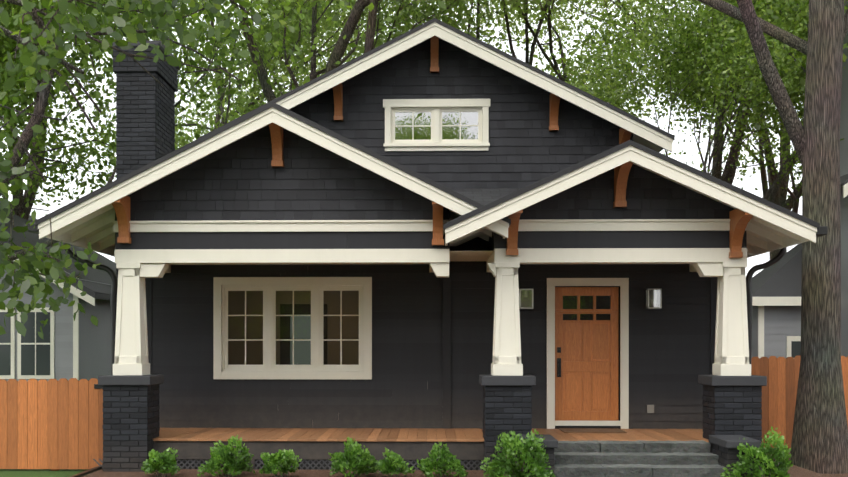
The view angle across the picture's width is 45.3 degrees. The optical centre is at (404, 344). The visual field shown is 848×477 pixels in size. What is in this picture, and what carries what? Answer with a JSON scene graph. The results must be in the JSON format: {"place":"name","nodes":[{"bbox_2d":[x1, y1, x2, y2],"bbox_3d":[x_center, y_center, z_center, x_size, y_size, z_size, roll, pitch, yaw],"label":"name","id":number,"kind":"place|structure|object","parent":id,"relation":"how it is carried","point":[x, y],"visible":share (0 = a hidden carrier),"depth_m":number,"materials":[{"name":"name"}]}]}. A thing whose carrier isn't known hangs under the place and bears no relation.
{"place":"outdoors","nodes":[
{"label":"outdoors","id":0,"kind":"place"},
{"bbox_2d":[0,0,271,338],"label":"foliage","id":1,"kind":"object","parent":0,"point":[51,269],"depth_m":7.61,"materials":[{"name":"green plant"}]},
{"bbox_2d":[0,0,805,276],"label":"sky","id":2,"kind":"structure","parent":0,"point":[749,184],"materials":[{"name":"white"}]},
{"bbox_2d":[0,448,847,476],"bbox_3d":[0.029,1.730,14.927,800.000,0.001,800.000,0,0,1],"label":"ground","id":3,"kind":"structure","parent":0,"point":[34,473],"depth_m":13.62,"materials":[{"name":"green plant"}]},
{"bbox_2d":[0,378,102,470],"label":"fence","id":4,"kind":"object","parent":3,"relation":"on","point":[53,424],"visible":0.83,"depth_m":13.84,"materials":[{"name":"brown wood"}]},
{"bbox_2d":[94,384,102,388],"bbox_3d":[-4.159,0.571,13.822,0.120,0.060,0.015,0,0,1],"label":"gate latch","id":5,"kind":"object","parent":4,"relation":"attached to","point":[96,386],"visible":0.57,"depth_m":13.81,"materials":[{"name":"black metal"}]},
{"bbox_2d":[70,464,102,476],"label":"lawn edging","id":6,"kind":"object","parent":3,"relation":"on","point":[91,470],"visible":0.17,"depth_m":12.81,"materials":[{"name":"black metal"}]},
{"bbox_2d":[63,242,117,374],"bbox_3d":[-4.247,0.138,13.731,0.741,3.184,0.076,0,0,1],"label":"downspout","id":7,"kind":"object","parent":3,"relation":"on","point":[110,272],"visible":0.62,"depth_m":13.69,"materials":[{"name":"black metal"}]},
{"bbox_2d":[0,0,203,202],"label":"tree","id":8,"kind":"object","parent":3,"relation":"on","point":[7,7],"visible":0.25,"depth_m":26.27,"materials":[{"name":"green plant"}]},
{"bbox_2d":[0,0,312,219],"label":"tree","id":9,"kind":"object","parent":3,"relation":"on","point":[19,211],"visible":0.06,"depth_m":31.44,"materials":[{"name":"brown plant"}]},
{"bbox_2d":[141,447,179,476],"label":"shrub","id":10,"kind":"object","parent":3,"relation":"on","point":[164,462],"depth_m":12.43,"materials":[{"name":"green plant"}]},
{"bbox_2d":[0,0,330,260],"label":"tree","id":11,"kind":"object","parent":3,"relation":"on","point":[40,108],"visible":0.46,"depth_m":21.59,"materials":[{"name":"green plant"}]},
{"bbox_2d":[197,435,254,476],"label":"shrub","id":12,"kind":"object","parent":3,"relation":"on","point":[223,454],"depth_m":12.45,"materials":[{"name":"green plant"}]},
{"bbox_2d":[259,449,301,476],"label":"shrub","id":13,"kind":"object","parent":3,"relation":"on","point":[285,457],"depth_m":12.34,"materials":[{"name":"green plant"}]},
{"bbox_2d":[84,0,535,149],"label":"tree","id":14,"kind":"object","parent":3,"relation":"on","point":[216,117],"visible":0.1,"depth_m":56.97,"materials":[{"name":"green plant"}]},
{"bbox_2d":[176,459,482,469],"bbox_3d":[0.334,1.615,13.509,8.380,0.230,0.020,0,0,1],"label":"lattice skirting","id":15,"kind":"object","parent":3,"relation":"on","point":[324,465],"visible":0.14,"depth_m":13.54,"materials":[{"name":"grey wood"}]},
{"bbox_2d":[328,437,379,476],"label":"shrub","id":16,"kind":"object","parent":3,"relation":"on","point":[355,457],"depth_m":12.36,"materials":[{"name":"green plant"}]},
{"bbox_2d":[59,0,696,181],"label":"tree","id":17,"kind":"object","parent":3,"relation":"on","point":[356,13],"visible":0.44,"depth_m":38.52,"materials":[{"name":"green plant"}]},
{"bbox_2d":[376,447,415,476],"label":"shrub","id":18,"kind":"object","parent":3,"relation":"on","point":[395,465],"depth_m":12.25,"materials":[{"name":"green plant"}]},
{"bbox_2d":[0,0,847,381],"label":"neighbour walls","id":19,"kind":"structure","parent":3,"relation":"on","point":[782,324],"depth_m":24.11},
{"bbox_2d":[0,312,800,374],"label":"neighbour glass","id":20,"kind":"object","parent":19,"relation":"in","point":[28,359],"visible":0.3,"depth_m":24.10,"materials":[{"name":"grey glass"}]},
{"bbox_2d":[0,174,847,299],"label":"neighbour roofs","id":21,"kind":"structure","parent":19,"relation":"on","point":[782,277],"depth_m":23.56,"materials":[{"name":"grey"}]},
{"bbox_2d":[0,183,847,380],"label":"trim","id":22,"kind":"structure","parent":19,"relation":"attached to","point":[760,302],"depth_m":24.07,"materials":[{"name":"white wood"}]},
{"bbox_2d":[153,435,708,469],"bbox_3d":[0.348,1.496,14.056,8.380,0.470,1.725,0,0,1],"label":"porch rim and posts","id":23,"kind":"object","parent":3,"relation":"on","point":[311,450],"visible":0.08,"depth_m":13.23,"materials":[{"name":"black wood"}]},
{"bbox_2d":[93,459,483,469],"bbox_3d":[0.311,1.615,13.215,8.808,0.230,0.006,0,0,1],"label":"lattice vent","id":24,"kind":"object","parent":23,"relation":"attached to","point":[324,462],"visible":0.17,"depth_m":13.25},
{"bbox_2d":[152,261,709,428],"bbox_3d":[0.369,-0.044,14.912,8.200,2.550,0.013,0,0,1],"label":"wall siding","id":25,"kind":"object","parent":23,"relation":"on","point":[669,352],"visible":0.6,"depth_m":14.91,"materials":[{"name":"black wood"}]},
{"bbox_2d":[213,277,628,428],"bbox_3d":[0.235,0.119,14.959,6.084,2.222,0.166,0,0,1],"label":"window and door trim","id":26,"kind":"structure","parent":25,"relation":"attached to","point":[269,287],"depth_m":14.94,"materials":[{"name":"beige wood"}]},
{"bbox_2d":[228,291,358,364],"bbox_3d":[-1.639,-0.248,15.010,1.940,1.092,0.001,0,0,1],"label":"window glass","id":27,"kind":"object","parent":26,"relation":"in","point":[295,330],"visible":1,"depth_m":15.01,"materials":[{"name":"black glass"}]},
{"bbox_2d":[555,287,618,420],"bbox_3d":[2.682,0.169,14.920,0.931,2.023,0.075,0,0,1],"label":"front door","id":28,"kind":"structure","parent":26,"relation":"attached to","point":[587,385],"depth_m":14.92,"materials":[{"name":"brown wood"}]},
{"bbox_2d":[557,347,560,376],"bbox_3d":[2.276,0.261,14.897,0.060,0.440,0.050,0,0,1],"label":"door handle","id":29,"kind":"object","parent":28,"relation":"attached to","point":[558,364],"depth_m":14.91,"materials":[{"name":"black metal"}]},
{"bbox_2d":[563,296,609,319],"bbox_3d":[2.682,-0.537,14.932,0.701,0.360,0.001,0,0,1],"label":"door glass","id":30,"kind":"object","parent":28,"relation":"attached to","point":[586,302],"visible":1,"depth_m":14.93,"materials":[{"name":"black glass"}]},
{"bbox_2d":[519,289,532,308],"bbox_3d":[1.776,-0.664,14.798,0.200,0.290,0.147,0,0,1],"label":"sconce","id":31,"kind":"object","parent":25,"relation":"attached to","point":[528,297],"depth_m":14.73,"materials":[{"name":"green glass"}]},
{"bbox_2d":[555,286,619,420],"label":"door frame","id":32,"kind":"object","parent":25,"relation":"attached to","point":[619,331],"depth_m":14.97,"materials":[{"name":"brown wood"}]},
{"bbox_2d":[647,405,653,412],"bbox_3d":[3.597,0.941,14.818,0.100,0.120,0.017,0,0,1],"label":"outlet cover","id":33,"kind":"object","parent":25,"relation":"attached to","point":[650,408],"visible":1,"depth_m":14.81,"materials":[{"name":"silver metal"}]},
{"bbox_2d":[646,289,661,308],"bbox_3d":[3.626,-0.664,14.752,0.200,0.290,0.147,0,0,1],"label":"sconce","id":34,"kind":"object","parent":25,"relation":"attached to","point":[654,293],"depth_m":14.72,"materials":[{"name":"white glass"}]},
{"bbox_2d":[153,428,708,441],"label":"porch deck boards","id":35,"kind":"object","parent":23,"relation":"on","point":[343,434],"visible":0.75,"depth_m":13.87,"materials":[{"name":"brown wood"}]},
{"bbox_2d":[559,428,626,432],"bbox_3d":[2.667,1.223,14.412,0.860,0.013,0.660,0,0,1],"label":"door mat","id":36,"kind":"object","parent":35,"relation":"on","point":[591,430],"depth_m":14.36,"materials":[{"name":"brown fabric"}]},
{"bbox_2d":[146,261,716,428],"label":"wall corner boards","id":37,"kind":"object","parent":23,"relation":"on","point":[447,347],"depth_m":14.87,"materials":[{"name":"black wood"}]},
{"bbox_2d":[555,426,620,428],"bbox_3d":[2.681,1.208,14.887,0.955,0.045,0.150,0,0,1],"label":"door threshold","id":38,"kind":"object","parent":23,"relation":"on","point":[558,427],"depth_m":14.81,"materials":[{"name":"black metal"}]},
{"bbox_2d":[103,47,761,476],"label":"brick work","id":39,"kind":"object","parent":3,"relation":"on","point":[491,401],"visible":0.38,"depth_m":13.02,"materials":[{"name":"black brick"}]},
{"bbox_2d":[103,50,760,472],"bbox_3d":[-0.541,-1.435,13.584,9.882,6.330,3.635,0,0,23],"label":"brick mortar","id":40,"kind":"object","parent":39,"relation":"attached to","point":[487,396],"visible":0.15,"depth_m":13.02,"materials":[{"name":"black brick"}]},
{"bbox_2d":[98,42,766,447],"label":"pier caps","id":41,"kind":"object","parent":40,"relation":"on","point":[500,380],"visible":0.73,"depth_m":12.84,"materials":[{"name":"stone"}]},
{"bbox_2d":[137,40,174,56],"bbox_3d":[-3.988,-4.705,16.326,0.400,0.070,1.000,0,0,1],"label":"chimney cap","id":42,"kind":"object","parent":41,"relation":"on","point":[163,46],"visible":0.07,"depth_m":15.83,"materials":[{"name":"black metal"}]},
{"bbox_2d":[113,262,750,375],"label":"porch columns","id":43,"kind":"structure","parent":41,"relation":"on","point":[731,356],"depth_m":13.04,"materials":[{"name":"white wood"}]},
{"bbox_2d":[112,219,747,277],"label":"porch beam","id":44,"kind":"structure","parent":43,"relation":"on","point":[702,262],"depth_m":13.07,"materials":[{"name":"white wood"}]},
{"bbox_2d":[115,231,746,250],"bbox_3d":[0.335,-1.551,14.002,8.137,0.637,1.834,0,0,1],"label":"porch frieze","id":45,"kind":"object","parent":44,"relation":"on","point":[420,240],"visible":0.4,"depth_m":13.10,"materials":[{"name":"wood"}]},
{"bbox_2d":[273,102,628,250],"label":"roof shingles","id":46,"kind":"object","parent":44,"relation":"on","point":[483,197],"visible":0.08,"depth_m":16.09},
{"bbox_2d":[141,38,685,272],"bbox_3d":[0.359,-3.164,15.006,8.137,3.990,3.830,0,0,1],"label":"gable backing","id":47,"kind":"object","parent":46,"relation":"attached to","point":[404,151],"visible":0.15,"depth_m":16.89,"materials":[{"name":"black wood"}]},
{"bbox_2d":[115,38,733,267],"bbox_3d":[0.359,-3.215,14.995,8.137,3.890,3.848,0,0,1],"label":"gable siding","id":48,"kind":"object","parent":47,"relation":"attached to","point":[197,193],"visible":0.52,"depth_m":13.16,"materials":[{"name":"black wood"}]},
{"bbox_2d":[383,99,489,150],"bbox_3d":[0.540,-3.650,16.925,1.785,0.860,0.180,0,0,1],"label":"window frame","id":49,"kind":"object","parent":48,"relation":"attached to","point":[436,142],"depth_m":16.88,"materials":[{"name":"white wood"}]},
{"bbox_2d":[395,112,477,139],"bbox_3d":[0.541,-3.650,16.953,1.385,0.459,0.001,0,0,1],"label":"attic window glass","id":50,"kind":"object","parent":49,"relation":"in","point":[448,132],"visible":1,"depth_m":16.95,"materials":[{"name":"clear glass"}]},
{"bbox_2d":[112,36,752,257],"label":"knee braces","id":51,"kind":"object","parent":47,"relation":"attached to","point":[739,219],"visible":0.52,"depth_m":12.96,"materials":[{"name":"brown wood"}]},
{"bbox_2d":[28,223,826,237],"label":"gutters","id":52,"kind":"object","parent":46,"relation":"attached to","point":[821,231],"visible":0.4,"depth_m":12.31,"materials":[{"name":"black metal"}]},
{"bbox_2d":[38,22,816,257],"bbox_3d":[0.367,-3.204,19.138,9.566,3.954,13.564,0,0,1],"label":"fascia board","id":53,"kind":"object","parent":46,"relation":"attached to","point":[84,223],"depth_m":12.65,"materials":[{"name":"white wood"}]},
{"bbox_2d":[35,18,819,235],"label":"roof","id":54,"kind":"structure","parent":53,"relation":"attached to","point":[248,115],"depth_m":12.58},
{"bbox_2d":[417,442,468,476],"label":"shrub","id":55,"kind":"object","parent":3,"relation":"on","point":[447,458],"depth_m":12.28,"materials":[{"name":"green plant"}]},
{"bbox_2d":[81,465,828,476],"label":"mulch bed","id":56,"kind":"object","parent":3,"relation":"on","point":[795,471],"visible":0.48,"depth_m":12.73,"materials":[{"name":"brown soil"}]},
{"bbox_2d":[245,0,683,131],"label":"tree","id":57,"kind":"object","parent":3,"relation":"on","point":[552,67],"visible":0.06,"depth_m":50.96,"materials":[{"name":"green plant"}]},
{"bbox_2d":[480,429,554,476],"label":"shrub","id":58,"kind":"object","parent":3,"relation":"on","point":[513,446],"depth_m":11.86,"materials":[{"name":"green plant"}]},
{"bbox_2d":[471,0,803,259],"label":"tree","id":59,"kind":"object","parent":3,"relation":"on","point":[782,201],"visible":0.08,"depth_m":50.60,"materials":[{"name":"green plant"}]},
{"bbox_2d":[538,0,847,204],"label":"tree","id":60,"kind":"object","parent":3,"relation":"on","point":[694,76],"visible":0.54,"depth_m":23.09,"materials":[{"name":"green plant"}]},
{"bbox_2d":[610,0,847,140],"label":"tree","id":61,"kind":"object","parent":3,"relation":"on","point":[803,12],"visible":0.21,"depth_m":21.32,"materials":[{"name":"green plant"}]},
{"bbox_2d":[712,3,797,283],"bbox_3d":[9.726,-10.715,28.030,20.387,25.264,21.013,0,0,23],"label":"tree","id":62,"kind":"object","parent":3,"relation":"on","point":[771,193],"visible":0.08,"depth_m":30.55,"materials":[{"name":"brown plant"}]},
{"bbox_2d":[720,426,792,476],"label":"shrub","id":63,"kind":"object","parent":3,"relation":"on","point":[780,450],"depth_m":11.80,"materials":[{"name":"green plant"}]},
{"bbox_2d":[746,247,785,363],"bbox_3d":[4.812,0.178,13.510,0.540,3.105,0.076,0,0,1],"label":"downspout","id":64,"kind":"object","parent":3,"relation":"on","point":[767,264],"visible":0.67,"depth_m":13.48,"materials":[{"name":"black metal"}]},
{"bbox_2d":[751,356,847,447],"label":"fence","id":65,"kind":"object","parent":3,"relation":"on","point":[779,394],"visible":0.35,"depth_m":16.63,"materials":[{"name":"brown wood"}]},
{"bbox_3d":[2.322,1.650,12.006,1.111,0.146,0.448,0,0,1],"label":"stone step","id":66,"kind":"object","parent":3,"relation":"on","visible":0},
{"bbox_2d":[554,464,604,476],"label":"stone step","id":67,"kind":"object","parent":66,"relation":"on","point":[576,470],"visible":0.73,"depth_m":12.13,"materials":[{"name":"grey stone"}]},
{"bbox_2d":[554,452,592,464],"bbox_3d":[2.069,1.422,12.671,0.524,0.141,0.446,0,0,1],"label":"stone step","id":68,"kind":"object","parent":67,"relation":"on","point":[577,458],"visible":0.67,"depth_m":12.46,"materials":[{"name":"grey stone"}]},
{"bbox_2d":[554,440,599,452],"bbox_3d":[2.154,1.306,13.010,0.652,0.143,0.428,0,0,1],"label":"stone step","id":69,"kind":"object","parent":68,"relation":"on","point":[588,446],"visible":0.69,"depth_m":12.81,"materials":[{"name":"grey stone"}]},
{"bbox_2d":[601,464,651,476],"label":"stone step","id":70,"kind":"object","parent":66,"relation":"on","point":[629,470],"visible":0.73,"depth_m":12.12,"materials":[{"name":"grey stone"}]},
{"bbox_3d":[3.370,1.649,11.985,1.007,0.143,0.435,0,0,1],"label":"stone step","id":71,"kind":"object","parent":3,"relation":"on","visible":0},
{"bbox_2d":[648,464,726,476],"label":"stone step","id":72,"kind":"object","parent":71,"relation":"on","point":[703,470],"visible":0.69,"depth_m":12.11,"materials":[{"name":"grey stone"}]},
{"bbox_2d":[589,452,718,464],"bbox_3d":[3.091,1.421,12.649,1.539,0.142,0.438,0,0,1],"label":"stone step","id":73,"kind":"object","parent":72,"relation":"on","point":[659,458],"visible":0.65,"depth_m":12.44,"materials":[{"name":"grey stone"}]},
{"bbox_2d":[597,440,643,452],"bbox_3d":[2.751,1.306,12.986,0.560,0.142,0.447,0,0,1],"label":"stone step","id":74,"kind":"object","parent":73,"relation":"on","point":[622,446],"visible":0.81,"depth_m":12.77,"materials":[{"name":"grey stone"}]},
{"bbox_2d":[638,440,710,452],"bbox_3d":[3.437,1.304,12.967,0.842,0.146,0.447,0,0,1],"label":"stone step","id":75,"kind":"object","parent":73,"relation":"on","point":[695,446],"visible":0.85,"depth_m":12.75,"materials":[{"name":"grey stone"}]},
{"bbox_2d":[155,0,847,473],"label":"tree","id":76,"kind":"object","parent":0,"point":[819,442],"depth_m":13.70,"materials":[{"name":"brown plant"}]},
{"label":"interior floor","id":77,"kind":"structure","parent":0,"visible":0},
{"bbox_2d":[228,291,427,388],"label":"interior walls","id":78,"kind":"structure","parent":77,"relation":"on","point":[252,297],"depth_m":19.39,"materials":[{"name":"brown paint"}]},
{"bbox_2d":[290,316,310,364],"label":"interior windows","id":79,"kind":"structure","parent":78,"relation":"in","point":[306,329],"depth_m":19.31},
{"bbox_2d":[280,304,326,364],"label":"interior doorways","id":80,"kind":"object","parent":78,"relation":"in","point":[283,358],"depth_m":19.34,"materials":[{"name":"black"}]}
]}

